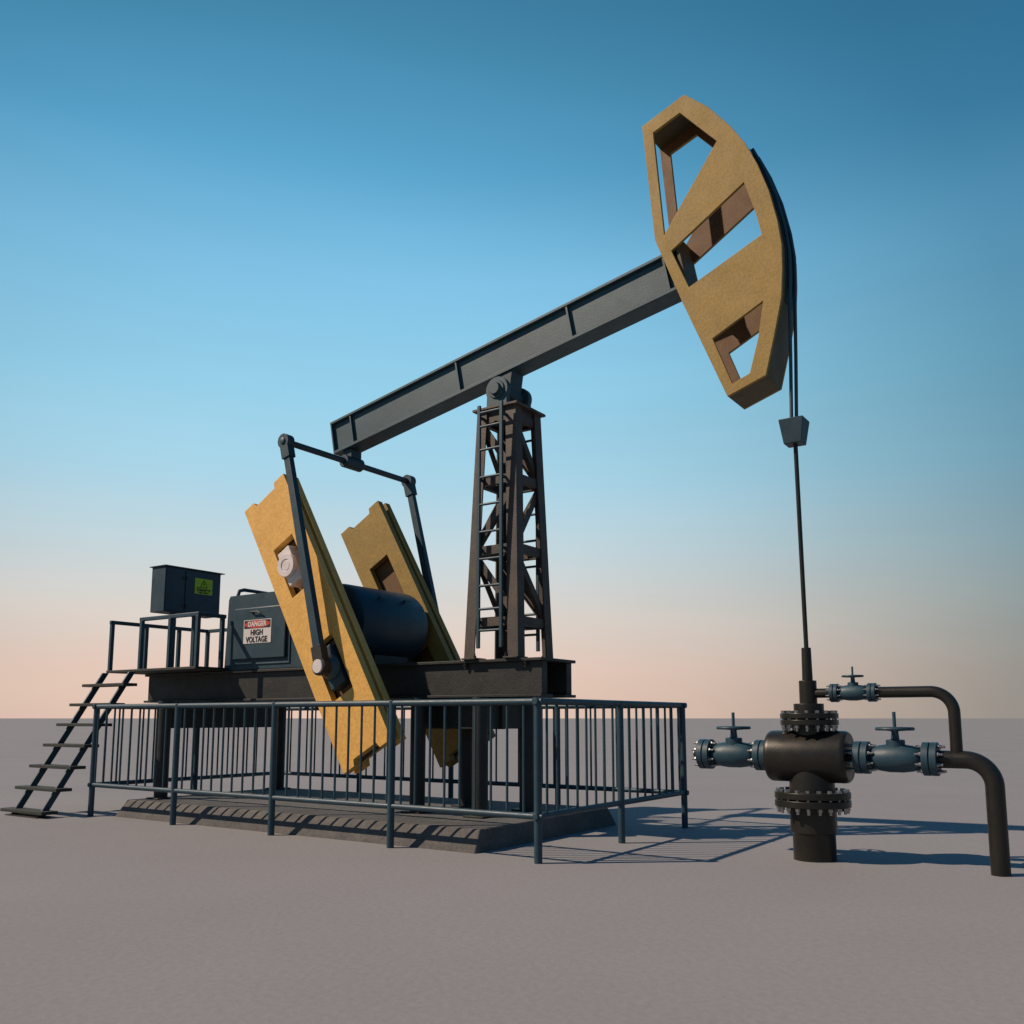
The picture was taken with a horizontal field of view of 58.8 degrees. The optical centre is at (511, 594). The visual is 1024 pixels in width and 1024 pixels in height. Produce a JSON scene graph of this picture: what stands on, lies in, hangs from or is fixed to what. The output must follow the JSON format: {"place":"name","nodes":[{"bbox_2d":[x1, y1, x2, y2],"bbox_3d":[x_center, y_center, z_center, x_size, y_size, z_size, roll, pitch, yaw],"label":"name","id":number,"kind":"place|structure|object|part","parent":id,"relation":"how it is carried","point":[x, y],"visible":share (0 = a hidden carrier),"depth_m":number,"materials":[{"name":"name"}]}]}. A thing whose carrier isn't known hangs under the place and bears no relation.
{"place":"outdoors","nodes":[
{"label":"outdoors","id":0,"kind":"place"},
{"bbox_2d":[0,718,1023,1023],"bbox_3d":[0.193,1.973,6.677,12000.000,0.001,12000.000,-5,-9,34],"label":"ground","id":1,"kind":"structure","parent":0,"point":[724,906],"depth_m":5.18,"materials":[{"name":"grey concrete"}]},
{"bbox_2d":[0,672,136,818],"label":"steel steps","id":2,"kind":"structure","parent":1,"relation":"on","point":[19,810],"depth_m":10.24,"materials":[{"name":"paint"}]},
{"bbox_2d":[115,788,615,853],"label":"foundation slab","id":3,"kind":"structure","parent":1,"relation":"on","point":[447,832],"depth_m":8.40,"materials":[{"name":"concrete"}]},
{"bbox_2d":[144,95,796,818],"bbox_3d":[-1.057,-1.008,9.562,8.110,6.333,2.050,-5,-9,34],"label":"pump jack","id":4,"kind":"object","parent":3,"relation":"on","point":[382,633],"visible":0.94,"depth_m":8.72,"materials":[{"name":"metal"}]},
{"bbox_2d":[106,612,227,674],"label":"access platform","id":5,"kind":"structure","parent":4,"relation":"on","point":[141,669],"depth_m":10.73,"materials":[{"name":"paint"}]},
{"bbox_2d":[150,564,224,666],"bbox_3d":[-4.126,0.329,11.496,0.326,1.292,0.890,-5,-9,34],"label":"electrical cabinet","id":6,"kind":"object","parent":5,"relation":"on","point":[176,590],"visible":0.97,"depth_m":11.34,"materials":[{"name":"black metal"}]},
{"bbox_3d":[-4.159,-0.064,11.226,0.020,0.522,0.258,-5,-9,34],"label":"door","id":7,"kind":"part","parent":6,"relation":"part of","materials":[{"name":"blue metal"}]},
{"bbox_3d":[-3.930,-0.019,11.560,0.020,0.522,0.518,-5,-9,34],"label":"door","id":8,"kind":"part","parent":6,"relation":"part of","materials":[{"name":"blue metal"}]},
{"bbox_2d":[224,588,302,670],"bbox_3d":[-2.589,0.381,10.463,1.478,0.978,0.775,-5,-9,34],"label":"motor housing","id":9,"kind":"object","parent":4,"relation":"on","point":[258,636],"visible":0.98,"depth_m":10.23,"materials":[{"name":"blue metal"}]},
{"bbox_2d":[751,148,808,647],"bbox_3d":[2.214,-1.678,7.410,0.340,4.273,0.195,-5,-9,34],"label":"bridle","id":10,"kind":"object","parent":4,"relation":"hanging from","point":[794,432],"visible":1,"depth_m":7.30,"materials":[{"name":"grey metal"}]},
{"bbox_2d":[87,698,688,863],"bbox_3d":[-1.453,1.740,9.457,5.874,1.210,2.745,-5,-9,34],"label":"safety fence","id":11,"kind":"object","parent":1,"relation":"on","point":[538,815],"visible":0.78,"depth_m":8.29,"materials":[{"name":"metal"}]},
{"bbox_2d":[691,647,1011,876],"bbox_3d":[2.436,1.202,6.866,2.257,1.620,0.556,-5,-9,34],"label":"wellhead","id":12,"kind":"object","parent":1,"relation":"on","point":[810,759],"visible":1,"depth_m":6.74,"materials":[{"name":"black metal"}]},
{"bbox_2d":[0,0,1023,717],"label":"sky","id":13,"kind":"structure","parent":0,"point":[228,228],"materials":[{"name":"blue"}]}
]}

